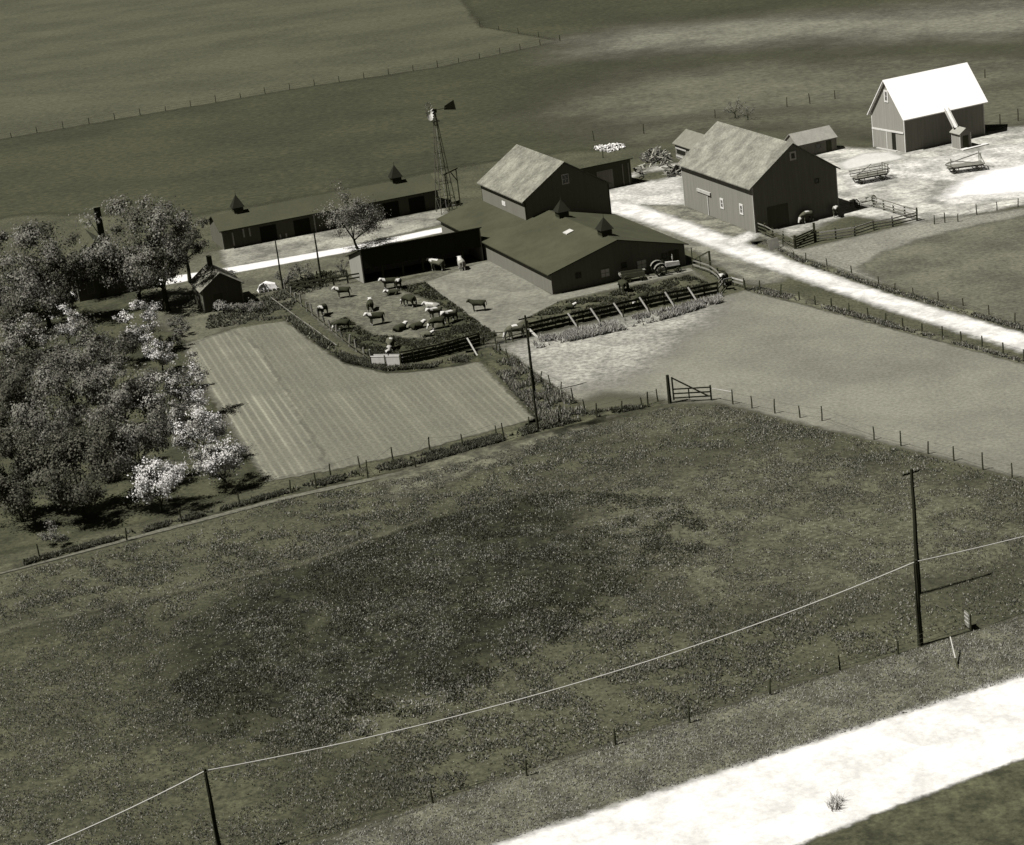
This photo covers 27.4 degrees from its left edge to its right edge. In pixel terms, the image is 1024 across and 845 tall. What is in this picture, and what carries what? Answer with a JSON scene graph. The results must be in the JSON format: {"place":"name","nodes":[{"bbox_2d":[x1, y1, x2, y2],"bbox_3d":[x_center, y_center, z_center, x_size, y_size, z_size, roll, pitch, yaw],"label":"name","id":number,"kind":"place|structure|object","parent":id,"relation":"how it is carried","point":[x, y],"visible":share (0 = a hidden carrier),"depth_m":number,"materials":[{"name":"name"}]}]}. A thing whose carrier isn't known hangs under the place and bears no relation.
{"place":"outdoors","nodes":[
{"label":"outdoors","id":0,"kind":"place"},
{"bbox_2d":[0,282,261,553],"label":"orchard floor","id":1,"kind":"structure","parent":0,"point":[118,508],"depth_m":206.30,"materials":[{"name":"plant"}]},
{"bbox_2d":[0,227,42,320],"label":"shade tree","id":2,"kind":"object","parent":1,"relation":"on","point":[3,236],"visible":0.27,"depth_m":270.80,"materials":[{"name":"grey plant"}]},
{"bbox_2d":[0,311,47,389],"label":"tree","id":3,"kind":"object","parent":1,"relation":"on","point":[8,346],"visible":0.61,"depth_m":240.22,"materials":[{"name":"grey plant"}]},
{"bbox_2d":[0,355,52,439],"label":"tree","id":4,"kind":"object","parent":1,"relation":"on","point":[10,383],"visible":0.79,"depth_m":220.98,"materials":[{"name":"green plant"}]},
{"bbox_2d":[0,309,58,351],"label":"tree","id":5,"kind":"object","parent":1,"relation":"on","point":[37,338],"visible":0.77,"depth_m":253.40,"materials":[{"name":"grey plant"}]},
{"bbox_2d":[0,424,61,522],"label":"tree","id":6,"kind":"object","parent":1,"relation":"on","point":[18,496],"visible":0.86,"depth_m":196.25,"materials":[{"name":"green plant"}]},
{"bbox_2d":[0,215,93,328],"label":"shade tree","id":7,"kind":"object","parent":1,"relation":"on","point":[27,296],"visible":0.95,"depth_m":264.70,"materials":[{"name":"grey plant"}]},
{"bbox_2d":[37,518,69,544],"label":"sapling","id":8,"kind":"object","parent":1,"relation":"on","point":[54,536],"visible":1,"depth_m":191.39,"materials":[{"name":"grey plant"}]},
{"bbox_2d":[4,344,103,448],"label":"grey tree","id":9,"kind":"object","parent":1,"relation":"on","point":[36,419],"visible":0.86,"depth_m":216.38,"materials":[{"name":"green plant"}]},
{"bbox_2d":[38,228,95,283],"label":"shade tree","id":10,"kind":"object","parent":1,"relation":"on","point":[72,256],"visible":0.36,"depth_m":277.95,"materials":[{"name":"grey plant"}]},
{"bbox_2d":[51,302,82,344],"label":"blossom tree","id":11,"kind":"object","parent":1,"relation":"on","point":[67,329],"visible":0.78,"depth_m":257.05,"materials":[{"name":"white plant"}]},
{"bbox_2d":[16,408,127,518],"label":"tree","id":12,"kind":"object","parent":1,"relation":"on","point":[78,443],"visible":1,"depth_m":195.48,"materials":[{"name":"grey plant"}]},
{"bbox_2d":[35,311,126,399],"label":"grey tree","id":13,"kind":"object","parent":1,"relation":"on","point":[92,352],"visible":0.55,"depth_m":232.10,"materials":[{"name":"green plant"}]},
{"bbox_2d":[64,206,128,301],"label":"farmhouse","id":14,"kind":"object","parent":1,"relation":"on","point":[95,289],"visible":0.33,"depth_m":280.35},
{"bbox_2d":[90,326,143,363],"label":"tree","id":15,"kind":"object","parent":1,"relation":"on","point":[125,343],"visible":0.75,"depth_m":246.25,"materials":[{"name":"grey plant"}]},
{"bbox_2d":[70,348,167,425],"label":"grey tree","id":16,"kind":"object","parent":1,"relation":"on","point":[124,394],"visible":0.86,"depth_m":217.71,"materials":[{"name":"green plant"}]},
{"bbox_2d":[79,400,180,483],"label":"grey tree","id":17,"kind":"object","parent":1,"relation":"on","point":[142,435],"visible":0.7,"depth_m":203.14,"materials":[{"name":"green plant"}]},
{"bbox_2d":[112,298,162,355],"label":"blossom tree","id":18,"kind":"object","parent":1,"relation":"on","point":[145,317],"visible":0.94,"depth_m":248.50,"materials":[{"name":"white plant"}]},
{"bbox_2d":[126,454,189,511],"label":"blossom tree","id":19,"kind":"object","parent":1,"relation":"on","point":[144,486],"visible":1,"depth_m":195.49,"materials":[{"name":"white plant"}]},
{"bbox_2d":[141,332,178,372],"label":"blossom tree","id":20,"kind":"object","parent":1,"relation":"on","point":[161,357],"visible":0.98,"depth_m":241.04,"materials":[{"name":"white plant"}]},
{"bbox_2d":[130,360,202,429],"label":"grey tree","id":21,"kind":"object","parent":1,"relation":"on","point":[179,408],"visible":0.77,"depth_m":218.94,"materials":[{"name":"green plant"}]},
{"bbox_2d":[160,348,210,419],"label":"blossom tree","id":22,"kind":"object","parent":1,"relation":"on","point":[181,390],"visible":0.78,"depth_m":222.20,"materials":[{"name":"white plant"}]},
{"bbox_2d":[167,398,234,455],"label":"blossom tree","id":23,"kind":"object","parent":1,"relation":"on","point":[210,428],"visible":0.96,"depth_m":208.73,"materials":[{"name":"white plant"}]},
{"bbox_2d":[183,434,249,488],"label":"blossom tree","id":24,"kind":"object","parent":1,"relation":"on","point":[225,460],"visible":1,"depth_m":199.53,"materials":[{"name":"white plant"}]},
{"bbox_2d":[0,470,403,573],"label":"pale track","id":25,"kind":"structure","parent":0,"point":[250,507],"depth_m":194.36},
{"bbox_2d":[0,0,554,138],"bbox_3d":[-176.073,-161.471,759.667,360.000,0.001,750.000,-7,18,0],"label":"field","id":26,"kind":"structure","parent":0,"point":[65,61],"depth_m":499.40,"materials":[{"name":"plant"}]},
{"bbox_2d":[148,224,479,341],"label":"barnyard grass","id":27,"kind":"structure","parent":0,"point":[181,300],"depth_m":275.88,"materials":[{"name":"plant"}]},
{"bbox_2d":[68,193,179,305],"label":"shade tree","id":28,"kind":"object","parent":27,"relation":"on","point":[108,256],"visible":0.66,"depth_m":269.37,"materials":[{"name":"grey plant"}]},
{"bbox_2d":[111,190,209,311],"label":"shade tree","id":29,"kind":"object","parent":27,"relation":"on","point":[167,271],"visible":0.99,"depth_m":265.25,"materials":[{"name":"grey plant"}]},
{"bbox_2d":[164,216,208,281],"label":"shade tree","id":30,"kind":"object","parent":27,"relation":"on","point":[197,247],"visible":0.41,"depth_m":281.51,"materials":[{"name":"grey plant"}]},
{"bbox_2d":[189,255,243,312],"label":"smoke house","id":31,"kind":"structure","parent":27,"relation":"on","point":[210,282],"depth_m":266.56,"materials":[{"name":"wood"}]},
{"bbox_2d":[205,269,348,328],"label":"rough barnyard grass","id":32,"kind":"structure","parent":27,"relation":"on","point":[221,317],"depth_m":263.89,"materials":[{"name":"plant"}]},
{"bbox_2d":[290,269,359,289],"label":"rail fence","id":33,"kind":"object","parent":27,"relation":"on","point":[319,280],"visible":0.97,"depth_m":271.27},
{"bbox_2d":[345,227,483,282],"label":"cattle shed","id":34,"kind":"structure","parent":27,"relation":"on","point":[403,254],"depth_m":272.49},
{"bbox_2d":[296,585,351,651],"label":"foot path","id":35,"kind":"structure","parent":0,"point":[321,619],"depth_m":167.45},
{"bbox_2d":[0,401,661,571],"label":"weedy bank","id":36,"kind":"structure","parent":0,"point":[11,565],"depth_m":199.58,"materials":[{"name":"plant"}]},
{"bbox_2d":[36,423,503,557],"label":"wire fence","id":37,"kind":"object","parent":36,"relation":"on","point":[298,478],"visible":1,"depth_m":198.70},
{"bbox_2d":[21,402,652,565],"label":"bank weeds","id":38,"kind":"object","parent":36,"relation":"on","point":[441,452],"visible":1,"depth_m":200.97,"materials":[{"name":"grey plant"}]},
{"bbox_2d":[331,282,496,360],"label":"yard grass","id":39,"kind":"structure","parent":0,"point":[460,321],"depth_m":246.79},
{"bbox_2d":[376,425,600,499],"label":"scuffed ground","id":40,"kind":"structure","parent":0,"point":[486,451],"depth_m":200.29,"materials":[{"name":"soil"}]},
{"bbox_2d":[0,5,1023,821],"bbox_3d":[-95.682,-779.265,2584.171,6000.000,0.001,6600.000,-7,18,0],"label":"ground","id":41,"kind":"structure","parent":0,"point":[470,191],"depth_m":173.45,"materials":[{"name":"grey plant"}]},
{"bbox_2d":[0,623,373,844],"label":"dry pasture","id":42,"kind":"structure","parent":41,"relation":"on","point":[221,793],"depth_m":146.41,"materials":[{"name":"plant"}]},
{"bbox_2d":[203,768,220,844],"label":"cable pole","id":43,"kind":"object","parent":42,"relation":"on","point":[215,827],"visible":1,"depth_m":132.01,"materials":[{"name":"wood"}]},
{"bbox_2d":[0,516,428,634],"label":"wheel track","id":44,"kind":"structure","parent":42,"relation":"on","point":[30,623],"depth_m":177.70,"materials":[{"name":"soil"}]},
{"bbox_2d":[0,406,1023,844],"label":"dandelions","id":45,"kind":"object","parent":42,"relation":"on","point":[506,588],"visible":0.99,"depth_m":167.59,"materials":[{"name":"plant"}]},
{"bbox_2d":[71,228,441,299],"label":"back lane","id":46,"kind":"structure","parent":41,"relation":"on","point":[246,267],"depth_m":289.23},
{"bbox_2d":[208,162,440,249],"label":"long shed","id":47,"kind":"structure","parent":41,"relation":"on","point":[240,226],"depth_m":302.87,"materials":[{"name":"wood"}]},
{"bbox_2d":[221,209,446,266],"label":"back yard","id":48,"kind":"structure","parent":41,"relation":"on","point":[286,247],"depth_m":297.15,"materials":[{"name":"soil"}]},
{"bbox_2d":[312,179,397,249],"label":"fruit tree","id":49,"kind":"object","parent":48,"relation":"on","point":[370,219],"visible":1,"depth_m":287.54,"materials":[{"name":"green plant"}]},
{"bbox_2d":[425,100,456,214],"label":"windmill","id":50,"kind":"object","parent":48,"relation":"on","point":[448,106],"visible":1,"depth_m":302.67,"materials":[{"name":"metal"}]},
{"bbox_2d":[183,321,532,480],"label":"ploughed garden","id":51,"kind":"object","parent":41,"relation":"on","point":[347,411],"visible":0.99,"depth_m":220.85,"materials":[{"name":"soil"}]},
{"bbox_2d":[185,331,328,479],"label":"drilled rows","id":52,"kind":"object","parent":51,"relation":"on","point":[257,407],"visible":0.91,"depth_m":225.46,"materials":[{"name":"soil"}]},
{"bbox_2d":[283,319,481,372],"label":"garden hedge strip","id":53,"kind":"object","parent":41,"relation":"on","point":[476,358],"visible":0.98,"depth_m":232.13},
{"bbox_2d":[285,314,476,371],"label":"hedge weeds","id":54,"kind":"object","parent":53,"relation":"on","point":[302,327],"visible":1,"depth_m":236.41,"materials":[{"name":"grey plant"}]},
{"bbox_2d":[369,354,400,365],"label":"feed bunk","id":55,"kind":"object","parent":53,"relation":"on","point":[391,359],"visible":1,"depth_m":233.96,"materials":[{"name":"concrete"}]},
{"bbox_2d":[399,331,480,364],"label":"board fence","id":56,"kind":"object","parent":53,"relation":"on","point":[426,352],"visible":1,"depth_m":234.88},
{"bbox_2d":[171,498,644,714],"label":"clover","id":57,"kind":"object","parent":41,"relation":"on","point":[230,643],"visible":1,"depth_m":167.92,"materials":[{"name":"plant"}]},
{"bbox_2d":[477,144,612,219],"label":"tall barn","id":58,"kind":"structure","parent":41,"relation":"on","point":[524,183],"depth_m":278.01,"materials":[{"name":"wood"}]},
{"bbox_2d":[436,198,688,293],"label":"cattle barn","id":59,"kind":"structure","parent":41,"relation":"on","point":[561,247],"depth_m":262.35,"materials":[{"name":"metal"}]},
{"bbox_2d":[632,127,1023,233],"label":"farmyard","id":60,"kind":"structure","parent":41,"relation":"on","point":[917,193],"depth_m":285.44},
{"bbox_2d":[639,145,675,166],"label":"brush pile","id":61,"kind":"object","parent":60,"relation":"on","point":[651,155],"visible":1,"depth_m":322.12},
{"bbox_2d":[672,129,703,159],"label":"hog house","id":62,"kind":"structure","parent":60,"relation":"on","point":[685,141],"depth_m":319.81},
{"bbox_2d":[677,121,840,232],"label":"barn","id":63,"kind":"structure","parent":60,"relation":"on","point":[749,180],"depth_m":275.07,"materials":[{"name":"wood"}]},
{"bbox_2d":[767,203,789,229],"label":"barn door","id":64,"kind":"structure","parent":63,"relation":"in","point":[778,216],"depth_m":272.90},
{"bbox_2d":[815,207,917,241],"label":"board fence","id":65,"kind":"object","parent":60,"relation":"on","point":[873,224],"visible":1,"depth_m":265.58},
{"bbox_2d":[839,152,902,168],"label":"barn approach","id":66,"kind":"structure","parent":60,"relation":"on","point":[864,159],"depth_m":305.61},
{"bbox_2d":[867,62,987,152],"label":"white roofed barn","id":67,"kind":"structure","parent":60,"relation":"on","point":[907,113],"depth_m":309.21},
{"bbox_2d":[841,143,1023,205],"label":"wagon yard","id":68,"kind":"structure","parent":60,"relation":"on","point":[997,157],"depth_m":294.08,"materials":[{"name":"soil"}]},
{"bbox_2d":[849,162,896,183],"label":"hay wagon","id":69,"kind":"object","parent":68,"relation":"on","point":[866,174],"visible":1,"depth_m":291.97,"materials":[{"name":"wood"}]},
{"bbox_2d":[949,126,988,150],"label":"grain shed","id":70,"kind":"structure","parent":68,"relation":"on","point":[961,138],"depth_m":305.26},
{"bbox_2d":[902,467,921,594],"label":"utility pole","id":71,"kind":"object","parent":41,"relation":"on","point":[915,541],"visible":0.9,"depth_m":157.58,"materials":[{"name":"wood"}]},
{"bbox_2d":[0,0,1023,217],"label":"field","id":72,"kind":"structure","parent":0,"point":[268,148],"depth_m":391.07,"materials":[{"name":"plant"}]},
{"bbox_2d":[546,55,1023,131],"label":"crop","id":73,"kind":"object","parent":72,"relation":"on","point":[661,98],"visible":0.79,"depth_m":370.61,"materials":[{"name":"plant"}]},
{"bbox_2d":[577,0,1023,53],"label":"pale crop","id":74,"kind":"object","parent":72,"relation":"on","point":[993,19],"visible":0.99,"depth_m":428.64,"materials":[{"name":"plant"}]},
{"bbox_2d":[622,84,1023,144],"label":"thin crop","id":75,"kind":"object","parent":72,"relation":"on","point":[1005,102],"visible":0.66,"depth_m":340.55,"materials":[{"name":"plant"}]},
{"bbox_2d":[303,259,721,358],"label":"cattle yard","id":76,"kind":"structure","parent":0,"point":[353,307],"depth_m":257.78,"materials":[{"name":"soil"}]},
{"bbox_2d":[283,282,371,357],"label":"picket fence","id":77,"kind":"object","parent":76,"relation":"on","point":[330,328],"visible":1,"depth_m":251.97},
{"bbox_2d":[479,346,587,428],"bbox_3d":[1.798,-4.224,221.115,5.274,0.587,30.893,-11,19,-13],"label":"ditch brush","id":78,"kind":"object","parent":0,"point":[507,376],"visible":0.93,"depth_m":217.00,"materials":[{"name":"grey plant"}]},
{"bbox_2d":[427,261,692,334],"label":"concrete pad","id":79,"kind":"object","parent":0,"point":[510,298],"visible":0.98,"depth_m":257.19,"materials":[{"name":"concrete"}]},
{"bbox_2d":[650,256,681,276],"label":"tractor","id":80,"kind":"object","parent":79,"relation":"on","point":[659,267],"visible":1,"depth_m":257.44,"materials":[{"name":"metal"}]},
{"bbox_2d":[508,307,716,388],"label":"trampled ground","id":81,"kind":"structure","parent":0,"point":[591,361],"depth_m":230.10,"materials":[{"name":"soil"}]},
{"bbox_2d":[518,274,715,329],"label":"feedlot grass","id":82,"kind":"structure","parent":0,"point":[681,283],"depth_m":249.79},
{"bbox_2d":[527,282,717,333],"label":"propped fence","id":83,"kind":"object","parent":82,"relation":"on","point":[598,317],"visible":0.98,"depth_m":242.74,"materials":[{"name":"wood"}]},
{"bbox_2d":[579,394,661,410],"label":"damp grass","id":84,"kind":"structure","parent":0,"point":[600,400],"depth_m":212.73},
{"bbox_2d":[666,375,730,403],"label":"field gate","id":85,"kind":"structure","parent":84,"relation":"on","point":[673,389],"depth_m":209.30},
{"bbox_2d":[609,176,683,213],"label":"worn yard","id":86,"kind":"structure","parent":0,"point":[667,191],"depth_m":301.90,"materials":[{"name":"soil"}]},
{"bbox_2d":[581,158,632,188],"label":"machine shed","id":87,"kind":"structure","parent":86,"relation":"on","point":[617,174],"depth_m":307.26,"materials":[{"name":"wood"}]},
{"bbox_2d":[557,401,753,449],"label":"gate track","id":88,"kind":"structure","parent":0,"point":[659,430],"depth_m":203.89,"materials":[{"name":"soil"}]},
{"bbox_2d":[308,616,1023,844],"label":"road verge","id":89,"kind":"structure","parent":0,"point":[941,679],"depth_m":140.37,"materials":[{"name":"plant"}]},
{"bbox_2d":[296,621,958,844],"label":"wire fence","id":90,"kind":"object","parent":89,"relation":"on","point":[688,710],"visible":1,"depth_m":142.02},
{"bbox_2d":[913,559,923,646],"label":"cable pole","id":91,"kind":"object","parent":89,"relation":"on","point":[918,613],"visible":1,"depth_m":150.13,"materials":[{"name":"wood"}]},
{"bbox_2d":[48,536,1023,844],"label":"overhead cable","id":92,"kind":"object","parent":91,"relation":"attached to","point":[522,698],"visible":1,"depth_m":138.86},
{"bbox_2d":[642,204,760,241],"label":"barn apron","id":93,"kind":"object","parent":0,"point":[698,218],"visible":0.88,"depth_m":282.51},
{"bbox_2d":[619,215,787,283],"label":"lane shoulder","id":94,"kind":"object","parent":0,"point":[747,271],"visible":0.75,"depth_m":259.01},
{"bbox_2d":[497,675,1023,844],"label":"gravel road","id":95,"kind":"structure","parent":0,"point":[877,767],"depth_m":133.71,"materials":[{"name":"gravel"}]},
{"bbox_2d":[501,290,1023,477],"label":"paddock","id":96,"kind":"structure","parent":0,"point":[748,344],"depth_m":211.86,"materials":[{"name":"soil"}]},
{"bbox_2d":[532,292,723,347],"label":"tall dry grass","id":97,"kind":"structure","parent":96,"relation":"on","point":[585,331],"depth_m":238.51,"materials":[{"name":"plant"}]},
{"bbox_2d":[731,389,1021,478],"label":"wire fence","id":98,"kind":"object","parent":96,"relation":"on","point":[873,435],"visible":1,"depth_m":191.58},
{"bbox_2d":[532,442,1023,620],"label":"thick grass","id":99,"kind":"structure","parent":0,"point":[947,504],"depth_m":173.93,"materials":[{"name":"plant"}]},
{"bbox_2d":[0,405,1023,844],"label":"grass tufts","id":100,"kind":"object","parent":99,"relation":"on","point":[352,581],"visible":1,"depth_m":165.05,"materials":[{"name":"plant"}]},
{"bbox_2d":[784,125,837,154],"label":"brooder house","id":101,"kind":"structure","parent":0,"point":[818,140],"depth_m":313.46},
{"bbox_2d":[611,201,1023,350],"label":"farm lane","id":102,"kind":"structure","parent":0,"point":[913,309],"depth_m":246.83,"materials":[{"name":"gravel"}]},
{"bbox_2d":[750,289,1023,363],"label":"weed strip","id":103,"kind":"object","parent":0,"point":[810,302],"visible":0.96,"depth_m":225.47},
{"bbox_2d":[743,278,1023,358],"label":"wire fence","id":104,"kind":"object","parent":103,"relation":"on","point":[831,302],"visible":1,"depth_m":227.51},
{"bbox_2d":[746,285,1023,361],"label":"lane weeds","id":105,"kind":"object","parent":103,"relation":"on","point":[834,308],"visible":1,"depth_m":228.64,"materials":[{"name":"grey plant"}]},
{"bbox_2d":[766,243,1023,331],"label":"lane verge","id":106,"kind":"structure","parent":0,"point":[831,269],"depth_m":235.07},
{"bbox_2d":[774,208,1023,333],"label":"corral ground","id":107,"kind":"structure","parent":0,"point":[856,252],"depth_m":260.77,"materials":[{"name":"soil"}]},
{"bbox_2d":[804,760,1023,844],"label":"verge","id":108,"kind":"structure","parent":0,"point":[986,808],"depth_m":127.82,"materials":[{"name":"plant"}]},
{"bbox_2d":[859,216,1023,332],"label":"meadow","id":109,"kind":"structure","parent":0,"point":[980,265],"depth_m":245.75,"materials":[{"name":"plant"}]},
{"bbox_2d":[945,164,1023,197],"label":"bare gravel","id":110,"kind":"structure","parent":0,"point":[1002,181],"depth_m":282.83,"materials":[{"name":"gravel"}]},
{"bbox_2d":[945,151,993,173],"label":"hay wagon","id":111,"kind":"object","parent":110,"relation":"on","point":[976,164],"visible":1,"depth_m":290.90,"materials":[{"name":"wood"}]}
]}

